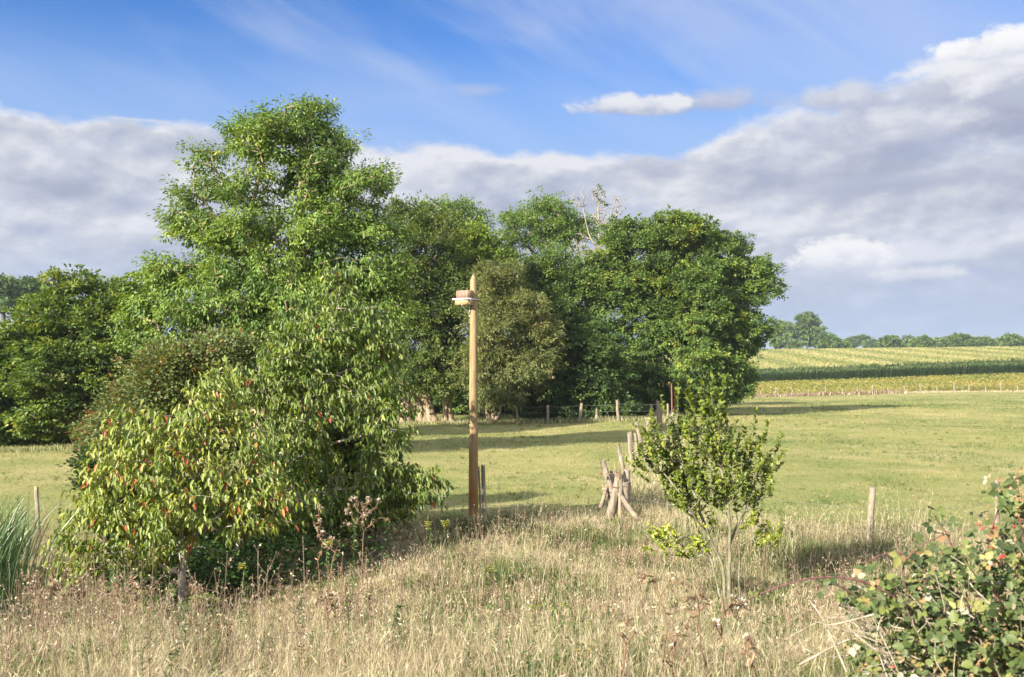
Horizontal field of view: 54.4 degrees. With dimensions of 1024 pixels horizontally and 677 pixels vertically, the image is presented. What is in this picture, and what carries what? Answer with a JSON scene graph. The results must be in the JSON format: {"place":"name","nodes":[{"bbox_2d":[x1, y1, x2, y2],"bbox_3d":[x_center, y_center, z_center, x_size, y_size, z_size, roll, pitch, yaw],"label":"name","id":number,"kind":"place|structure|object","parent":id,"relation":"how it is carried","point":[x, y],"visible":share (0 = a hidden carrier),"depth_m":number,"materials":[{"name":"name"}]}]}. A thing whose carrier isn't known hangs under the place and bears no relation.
{"place":"outdoors","nodes":[
{"label":"outdoors","id":0,"kind":"place"},
{"bbox_2d":[160,629,167,651],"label":"leafy weed","id":1,"kind":"object","parent":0,"point":[164,638],"visible":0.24,"depth_m":8.52,"materials":[{"name":"green plant"}]},
{"bbox_2d":[362,591,373,639],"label":"leafy weed","id":2,"kind":"object","parent":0,"point":[367,612],"visible":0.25,"depth_m":9.13,"materials":[{"name":"green plant"}]},
{"bbox_2d":[0,332,1023,676],"bbox_3d":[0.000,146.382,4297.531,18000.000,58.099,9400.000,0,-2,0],"label":"ground","id":3,"kind":"structure","parent":0,"point":[558,494],"depth_m":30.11,"materials":[{"name":"green plant"}]},
{"bbox_2d":[0,273,31,322],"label":"tree","id":4,"kind":"object","parent":3,"relation":"on","point":[7,294],"visible":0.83,"depth_m":163.77,"materials":[{"name":"green plant"}]},
{"bbox_2d":[0,638,45,661],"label":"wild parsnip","id":5,"kind":"object","parent":3,"relation":"on","point":[20,647],"visible":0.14,"depth_m":8.59,"materials":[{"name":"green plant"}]},
{"bbox_2d":[0,325,58,445],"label":"hornbeam tree","id":6,"kind":"object","parent":3,"relation":"on","point":[4,401],"visible":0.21,"depth_m":39.98,"materials":[{"name":"green plant"}]},
{"bbox_2d":[22,573,44,628],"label":"dead thistle","id":7,"kind":"object","parent":3,"relation":"on","point":[27,579],"visible":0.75,"depth_m":10.52,"materials":[{"name":"brown plant"}]},
{"bbox_2d":[14,275,53,320],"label":"tree","id":8,"kind":"object","parent":3,"relation":"on","point":[34,283],"visible":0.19,"depth_m":170.75,"materials":[{"name":"green plant"}]},
{"bbox_2d":[0,489,84,635],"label":"reed clump","id":9,"kind":"object","parent":3,"relation":"on","point":[9,544],"visible":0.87,"depth_m":12.22,"materials":[{"name":"green plant"}]},
{"bbox_2d":[34,567,62,634],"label":"dead thistle","id":10,"kind":"object","parent":3,"relation":"on","point":[53,580],"visible":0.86,"depth_m":10.68,"materials":[{"name":"beige plant"}]},
{"bbox_2d":[54,502,61,560],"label":"leafy weed","id":11,"kind":"object","parent":3,"relation":"on","point":[60,508],"visible":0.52,"depth_m":17.40,"materials":[{"name":"green plant"}]},
{"bbox_2d":[63,568,91,625],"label":"dead thistle","id":12,"kind":"object","parent":3,"relation":"on","point":[79,585],"visible":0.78,"depth_m":10.80,"materials":[{"name":"brown plant"}]},
{"bbox_2d":[0,263,158,445],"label":"hornbeam tree","id":13,"kind":"object","parent":3,"relation":"on","point":[68,327],"visible":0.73,"depth_m":39.84,"materials":[{"name":"green plant"}]},
{"bbox_2d":[64,405,108,455],"bbox_3d":[-10.300,2.761,25.927,2.571,2.223,1.915,0,-2,0],"label":"hawthorn bush","id":14,"kind":"object","parent":3,"relation":"on","point":[77,436],"visible":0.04,"depth_m":25.59,"materials":[{"name":"green plant"}]},
{"bbox_2d":[56,439,155,585],"bbox_3d":[-6.588,2.888,16.331,1.556,2.478,1.222,0,-2,0],"label":"hawthorn bush","id":15,"kind":"object","parent":3,"relation":"on","point":[85,457],"visible":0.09,"depth_m":16.16,"materials":[{"name":"green plant"}]},
{"bbox_2d":[93,573,122,637],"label":"dead thistle","id":16,"kind":"object","parent":3,"relation":"on","point":[113,584],"visible":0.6,"depth_m":10.53,"materials":[{"name":"beige plant"}]},
{"bbox_2d":[102,616,147,638],"bbox_3d":[-3.591,2.822,9.179,0.432,0.564,0.330,0,-2,-13],"label":"wild parsnip","id":17,"kind":"object","parent":3,"relation":"on","point":[126,625],"visible":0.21,"depth_m":9.15,"materials":[{"name":"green plant"}]},
{"bbox_2d":[123,574,156,630],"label":"dead thistle","id":18,"kind":"object","parent":3,"relation":"on","point":[136,595],"visible":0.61,"depth_m":10.10,"materials":[{"name":"beige plant"}]},
{"bbox_2d":[122,585,175,627],"bbox_3d":[-3.789,2.960,10.310,0.627,0.780,0.303,-1,-2,21],"label":"thistle","id":19,"kind":"object","parent":3,"relation":"on","point":[158,597],"visible":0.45,"depth_m":10.27,"materials":[{"name":"plant"}]},
{"bbox_2d":[72,321,269,496],"bbox_3d":[-6.290,1.878,18.518,3.761,4.462,2.578,0,-2,0],"label":"hawthorn bush","id":20,"kind":"object","parent":3,"relation":"on","point":[173,369],"visible":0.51,"depth_m":18.18,"materials":[{"name":"green plant"}]},
{"bbox_2d":[176,600,186,637],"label":"leafy weed","id":21,"kind":"object","parent":3,"relation":"on","point":[181,607],"visible":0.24,"depth_m":9.52,"materials":[{"name":"green plant"}]},
{"bbox_2d":[40,355,329,615],"bbox_3d":[-4.743,2.142,14.405,4.082,3.821,2.458,0,-2,0],"label":"cherry tree","id":22,"kind":"object","parent":3,"relation":"on","point":[240,514],"visible":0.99,"depth_m":14.04,"materials":[{"name":"green plant"}]},
{"bbox_2d":[188,617,198,647],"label":"dock plant","id":23,"kind":"object","parent":3,"relation":"on","point":[196,628],"visible":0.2,"depth_m":9.52,"materials":[{"name":"brown plant"}]},
{"bbox_2d":[188,576,204,622],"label":"dead thistle","id":24,"kind":"object","parent":3,"relation":"on","point":[196,587],"visible":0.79,"depth_m":11.70,"materials":[{"name":"brown plant"}]},
{"bbox_2d":[176,592,222,626],"bbox_3d":[-3.263,2.944,10.328,0.459,0.698,0.309,0,-2,0],"label":"wild parsnip","id":25,"kind":"object","parent":3,"relation":"on","point":[187,607],"visible":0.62,"depth_m":10.31,"materials":[{"name":"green plant"}]},
{"bbox_2d":[200,619,233,662],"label":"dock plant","id":26,"kind":"object","parent":3,"relation":"on","point":[216,636],"visible":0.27,"depth_m":8.92,"materials":[{"name":"brown plant"}]},
{"bbox_2d":[235,561,248,630],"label":"ragwort plant","id":27,"kind":"object","parent":3,"relation":"on","point":[244,567],"visible":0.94,"depth_m":11.91,"materials":[{"name":"green plant"}]},
{"bbox_2d":[104,482,403,610],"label":"undergrowth","id":28,"kind":"object","parent":3,"relation":"on","point":[197,554],"visible":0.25,"depth_m":15.32,"materials":[{"name":"green plant"}]},
{"bbox_2d":[105,88,431,458],"bbox_3d":[-8.221,-2.182,33.426,11.126,12.643,5.631,0,-2,0],"label":"ash tree","id":29,"kind":"object","parent":3,"relation":"on","point":[216,280],"visible":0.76,"depth_m":32.91,"materials":[{"name":"green plant"}]},
{"bbox_2d":[295,595,306,648],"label":"leafy weed","id":30,"kind":"object","parent":3,"relation":"on","point":[302,619],"visible":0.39,"depth_m":9.33,"materials":[{"name":"green plant"}]},
{"bbox_2d":[217,255,409,427],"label":"field maple","id":31,"kind":"object","parent":3,"relation":"on","point":[372,305],"visible":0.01,"depth_m":45.78,"materials":[{"name":"green plant"}]},
{"bbox_2d":[201,399,429,554],"bbox_3d":[-3.674,2.717,18.545,4.361,3.457,2.575,0,-2,0],"label":"hawthorn bush","id":32,"kind":"object","parent":3,"relation":"on","point":[337,435],"visible":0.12,"depth_m":18.02,"materials":[{"name":"green plant"}]},
{"bbox_2d":[313,503,327,625],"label":"dead thistle","id":33,"kind":"object","parent":3,"relation":"on","point":[319,532],"visible":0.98,"depth_m":11.71,"materials":[{"name":"brown plant"}]},
{"bbox_2d":[324,539,331,628],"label":"ragwort plant","id":34,"kind":"object","parent":3,"relation":"on","point":[328,543],"visible":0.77,"depth_m":12.33,"materials":[{"name":"green plant"}]},
{"bbox_2d":[319,536,340,613],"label":"dead thistle","id":35,"kind":"object","parent":3,"relation":"on","point":[332,544],"visible":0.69,"depth_m":12.50,"materials":[{"name":"brown plant"}]},
{"bbox_2d":[306,585,355,633],"bbox_3d":[-1.692,2.678,9.222,0.472,0.837,0.302,0,-2,-15],"label":"dead thistle","id":36,"kind":"object","parent":3,"relation":"on","point":[331,607],"visible":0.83,"depth_m":9.21,"materials":[{"name":"beige plant"}]},
{"bbox_2d":[210,259,453,574],"bbox_3d":[-3.007,1.309,16.549,3.671,5.329,2.605,-1,-2,31],"label":"cherry tree","id":37,"kind":"object","parent":3,"relation":"on","point":[293,403],"visible":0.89,"depth_m":16.31,"materials":[{"name":"green plant"}]},
{"bbox_2d":[348,519,357,609],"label":"thistle","id":38,"kind":"object","parent":3,"relation":"on","point":[353,548],"visible":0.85,"depth_m":12.72,"materials":[{"name":"brown plant"}]},
{"bbox_2d":[342,496,389,594],"bbox_3d":[-2.011,2.865,13.490,0.647,1.510,0.472,-1,-2,26],"label":"dead thistle","id":39,"kind":"object","parent":3,"relation":"on","point":[365,508],"visible":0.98,"depth_m":13.51,"materials":[{"name":"brown plant"}]},
{"bbox_2d":[389,603,402,656],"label":"leafy weed","id":40,"kind":"object","parent":3,"relation":"on","point":[396,612],"visible":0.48,"depth_m":8.72,"materials":[{"name":"green plant"}]},
{"bbox_2d":[399,386,413,421],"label":"pollard stump","id":41,"kind":"object","parent":3,"relation":"on","point":[408,405],"visible":0.1,"depth_m":59.80,"materials":[{"name":"beige wood"}]},
{"bbox_2d":[402,371,426,421],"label":"pollard stump","id":42,"kind":"object","parent":3,"relation":"on","point":[419,403],"visible":0.23,"depth_m":59.84,"materials":[{"name":"beige wood"}]},
{"bbox_2d":[376,365,468,415],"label":"understory bush","id":43,"kind":"object","parent":3,"relation":"on","point":[458,406],"visible":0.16,"depth_m":68.52,"materials":[{"name":"green plant"}]},
{"bbox_2d":[365,193,487,403],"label":"field maple","id":44,"kind":"object","parent":3,"relation":"on","point":[434,333],"visible":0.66,"depth_m":59.94,"materials":[{"name":"green plant"}]},
{"bbox_2d":[417,386,438,421],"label":"pollard stump","id":45,"kind":"object","parent":3,"relation":"on","point":[427,402],"visible":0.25,"depth_m":59.81,"materials":[{"name":"beige wood"}]},
{"bbox_2d":[424,519,432,562],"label":"ragwort plant","id":46,"kind":"object","parent":3,"relation":"on","point":[428,524],"visible":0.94,"depth_m":15.39,"materials":[{"name":"yellow plant"}]},
{"bbox_2d":[440,518,450,548],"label":"ragwort plant","id":47,"kind":"object","parent":3,"relation":"on","point":[444,524],"visible":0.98,"depth_m":16.30,"materials":[{"name":"yellow plant"}]},
{"bbox_2d":[439,379,456,420],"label":"pollard stump","id":48,"kind":"object","parent":3,"relation":"on","point":[447,412],"visible":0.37,"depth_m":59.93,"materials":[{"name":"beige wood"}]},
{"bbox_2d":[406,190,506,301],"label":"ash tree","id":49,"kind":"object","parent":3,"relation":"on","point":[469,208],"visible":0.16,"depth_m":75.78,"materials":[{"name":"green plant"}]},
{"bbox_2d":[452,273,479,518],"bbox_3d":[-0.905,1.226,19.732,0.378,5.074,0.430,-1,-2,38],"label":"nest box pole","id":50,"kind":"object","parent":3,"relation":"on","point":[463,298],"visible":0.96,"depth_m":19.70,"materials":[{"name":"brown wood"}]},
{"bbox_2d":[442,215,524,415],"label":"field maple","id":51,"kind":"object","parent":3,"relation":"on","point":[482,244],"visible":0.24,"depth_m":66.26,"materials":[{"name":"green plant"}]},
{"bbox_2d":[482,564,495,584],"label":"ragwort plant","id":52,"kind":"object","parent":3,"relation":"on","point":[487,570],"visible":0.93,"depth_m":13.28,"materials":[{"name":"yellow plant"}]},
{"bbox_2d":[459,390,520,414],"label":"understory bush","id":53,"kind":"object","parent":3,"relation":"on","point":[508,411],"visible":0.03,"depth_m":68.70,"materials":[{"name":"green plant"}]},
{"bbox_2d":[0,464,1010,542],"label":"wire fence","id":54,"kind":"object","parent":3,"relation":"on","point":[871,507],"visible":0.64,"depth_m":19.17,"materials":[{"name":"brown wood"}]},
{"bbox_2d":[444,254,570,422],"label":"willow tree","id":55,"kind":"object","parent":3,"relation":"on","point":[502,378],"visible":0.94,"depth_m":57.20,"materials":[{"name":"green plant"}]},
{"bbox_2d":[0,388,1023,676],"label":"rough grass","id":56,"kind":"structure","parent":3,"relation":"on","point":[472,646],"depth_m":10.49,"materials":[{"name":"beige plant"}]},
{"bbox_2d":[524,600,571,641],"bbox_3d":[0.313,2.805,9.294,0.508,0.725,0.248,1,-2,-27],"label":"wild parsnip","id":57,"kind":"object","parent":3,"relation":"on","point":[558,608],"visible":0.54,"depth_m":9.30,"materials":[{"name":"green plant"}]},
{"bbox_2d":[492,185,604,377],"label":"ash tree","id":58,"kind":"object","parent":3,"relation":"on","point":[560,225],"visible":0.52,"depth_m":81.38,"materials":[{"name":"green plant"}]},
{"bbox_2d":[508,298,602,420],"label":"hazel bush","id":59,"kind":"object","parent":3,"relation":"on","point":[569,310],"visible":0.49,"depth_m":59.34,"materials":[{"name":"green plant"}]},
{"bbox_2d":[486,399,655,421],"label":"wire fence","id":60,"kind":"object","parent":3,"relation":"on","point":[581,405],"visible":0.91,"depth_m":57.43,"materials":[{"name":"brown wood"}]},
{"bbox_2d":[507,240,637,378],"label":"field maple","id":61,"kind":"object","parent":3,"relation":"on","point":[564,280],"visible":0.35,"depth_m":68.22,"materials":[{"name":"green plant"}]},
{"bbox_2d":[569,613,577,645],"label":"leafy weed","id":62,"kind":"object","parent":3,"relation":"on","point":[574,624],"visible":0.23,"depth_m":9.71,"materials":[{"name":"green plant"}]},
{"bbox_2d":[570,182,625,256],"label":"dead tree","id":63,"kind":"object","parent":3,"relation":"on","point":[598,204],"visible":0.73,"depth_m":78.27,"materials":[{"name":"wood"}]},
{"bbox_2d":[552,320,644,419],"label":"hazel bush","id":64,"kind":"object","parent":3,"relation":"on","point":[601,360],"visible":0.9,"depth_m":59.37,"materials":[{"name":"green plant"}]},
{"bbox_2d":[598,459,640,524],"bbox_3d":[2.133,3.127,19.826,0.858,1.437,1.518,0,-2,0],"label":"corner fence","id":65,"kind":"object","parent":3,"relation":"on","point":[617,489],"visible":0.91,"depth_m":19.69,"materials":[{"name":"brown wood"}]},
{"bbox_2d":[617,617,636,676],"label":"dead thistle","id":66,"kind":"object","parent":3,"relation":"on","point":[627,621],"visible":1,"depth_m":4.62,"materials":[{"name":"beige plant"}]},
{"bbox_2d":[600,366,659,414],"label":"understory bush","id":67,"kind":"object","parent":3,"relation":"on","point":[630,392],"visible":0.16,"depth_m":68.44,"materials":[{"name":"green plant"}]},
{"bbox_2d":[616,383,675,473],"bbox_3d":[6.160,3.391,43.098,0.722,2.443,46.674,0,-2,11],"label":"post fence","id":68,"kind":"object","parent":3,"relation":"on","point":[658,413],"visible":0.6,"depth_m":35.86,"materials":[{"name":"brown wood"}]},
{"bbox_2d":[637,572,691,676],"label":"dead thistle","id":69,"kind":"object","parent":3,"relation":"on","point":[644,576],"visible":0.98,"depth_m":4.85,"materials":[{"name":"brown plant"}]},
{"bbox_2d":[665,618,689,676],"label":"dead thistle","id":70,"kind":"object","parent":3,"relation":"on","point":[686,627],"visible":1,"depth_m":4.68,"materials":[{"name":"beige plant"}]},
{"bbox_2d":[582,204,790,415],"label":"oak tree","id":71,"kind":"object","parent":3,"relation":"on","point":[725,292],"visible":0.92,"depth_m":67.77,"materials":[{"name":"green plant"}]},
{"bbox_2d":[683,591,712,676],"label":"dead thistle","id":72,"kind":"object","parent":3,"relation":"on","point":[698,605],"visible":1,"depth_m":4.85,"materials":[{"name":"brown plant"}]},
{"bbox_2d":[624,370,787,611],"bbox_3d":[2.441,1.946,12.508,2.041,3.090,1.102,0,-2,0],"label":"apple shrub","id":73,"kind":"object","parent":3,"relation":"on","point":[693,481],"visible":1,"depth_m":12.49,"materials":[{"name":"green plant"}]},
{"bbox_2d":[711,593,749,676],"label":"dead thistle","id":74,"kind":"object","parent":3,"relation":"on","point":[740,603],"visible":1,"depth_m":4.68,"materials":[{"name":"brown plant"}]},
{"bbox_2d":[739,629,763,676],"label":"dead thistle","id":75,"kind":"object","parent":3,"relation":"on","point":[750,645],"visible":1,"depth_m":4.29,"materials":[{"name":"beige plant"}]},
{"bbox_2d":[768,319,793,348],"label":"tree","id":76,"kind":"object","parent":3,"relation":"on","point":[780,343],"visible":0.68,"depth_m":442.48,"materials":[{"name":"green plant"}]},
{"bbox_2d":[784,338,804,348],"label":"bush","id":77,"kind":"object","parent":3,"relation":"on","point":[792,344],"visible":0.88,"depth_m":422.81,"materials":[{"name":"green plant"}]},
{"bbox_2d":[781,310,828,348],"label":"tree","id":78,"kind":"object","parent":3,"relation":"on","point":[807,328],"visible":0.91,"depth_m":437.13,"materials":[{"name":"green plant"}]},
{"bbox_2d":[809,332,845,348],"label":"bush","id":79,"kind":"object","parent":3,"relation":"on","point":[823,340],"visible":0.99,"depth_m":427.70,"materials":[{"name":"green plant"}]},
{"bbox_2d":[837,339,852,347],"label":"bush","id":80,"kind":"object","parent":3,"relation":"on","point":[848,345],"visible":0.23,"depth_m":446.99,"materials":[{"name":"green plant"}]},
{"bbox_2d":[673,346,1023,370],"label":"pale crop","id":81,"kind":"object","parent":3,"relation":"on","point":[979,353],"visible":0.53,"depth_m":278.33,"materials":[{"name":"beige plant"}]},
{"bbox_2d":[673,357,1023,383],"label":"maize","id":82,"kind":"object","parent":3,"relation":"on","point":[926,369],"visible":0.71,"depth_m":189.11,"materials":[{"name":"green plant"}]},
{"bbox_2d":[844,333,870,347],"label":"tree","id":83,"kind":"object","parent":3,"relation":"on","point":[854,341],"visible":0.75,"depth_m":616.73,"materials":[{"name":"green plant"}]},
{"bbox_2d":[860,337,877,347],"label":"bush","id":84,"kind":"object","parent":3,"relation":"on","point":[865,343],"visible":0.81,"depth_m":597.65,"materials":[{"name":"green plant"}]},
{"bbox_2d":[750,462,1023,676],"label":"bramble bush","id":85,"kind":"object","parent":3,"relation":"on","point":[988,651],"visible":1,"depth_m":4.40,"materials":[{"name":"green plant"}]},
{"bbox_2d":[753,372,1023,393],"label":"yellow crop","id":86,"kind":"object","parent":3,"relation":"on","point":[877,383],"visible":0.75,"depth_m":166.02,"materials":[{"name":"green plant"}]},
{"bbox_2d":[759,382,1019,393],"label":"post fence","id":87,"kind":"object","parent":3,"relation":"on","point":[1017,388],"visible":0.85,"depth_m":148.26,"materials":[{"name":"brown wood"}]},
{"bbox_2d":[876,334,904,347],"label":"tree","id":88,"kind":"object","parent":3,"relation":"on","point":[890,341],"visible":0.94,"depth_m":427.38,"materials":[{"name":"green plant"}]},
{"bbox_2d":[899,339,909,347],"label":"bush","id":89,"kind":"object","parent":3,"relation":"on","point":[906,342],"visible":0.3,"depth_m":437.49,"materials":[{"name":"green plant"}]},
{"bbox_2d":[901,334,916,339],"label":"tree","id":90,"kind":"object","parent":3,"relation":"on","point":[908,337],"visible":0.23,"depth_m":619.42,"materials":[{"name":"green plant"}]},
{"bbox_2d":[908,333,948,347],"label":"tree","id":91,"kind":"object","parent":3,"relation":"on","point":[924,340],"visible":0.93,"depth_m":426.88,"materials":[{"name":"green plant"}]},
{"bbox_2d":[944,332,980,346],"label":"tree","id":92,"kind":"object","parent":3,"relation":"on","point":[955,339],"visible":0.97,"depth_m":427.86,"materials":[{"name":"green plant"}]},
{"bbox_2d":[977,335,999,346],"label":"tree","id":93,"kind":"object","parent":3,"relation":"on","point":[986,341],"visible":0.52,"depth_m":467.38,"materials":[{"name":"green plant"}]},
{"bbox_2d":[996,331,1020,346],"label":"tree","id":94,"kind":"object","parent":3,"relation":"on","point":[1008,339],"visible":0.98,"depth_m":427.86,"materials":[{"name":"green plant"}]},
{"bbox_2d":[1018,336,1023,345],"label":"tree","id":95,"kind":"object","parent":3,"relation":"on","point":[1021,342],"visible":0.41,"depth_m":436.89,"materials":[{"name":"green plant"}]},
{"bbox_2d":[0,0,1023,350],"label":"sky","id":96,"kind":"structure","parent":0,"point":[873,148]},
{"bbox_2d":[570,647,595,661],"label":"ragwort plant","id":97,"kind":"object","parent":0,"point":[582,653],"visible":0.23,"depth_m":7.62,"materials":[{"name":"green plant"}]}
]}

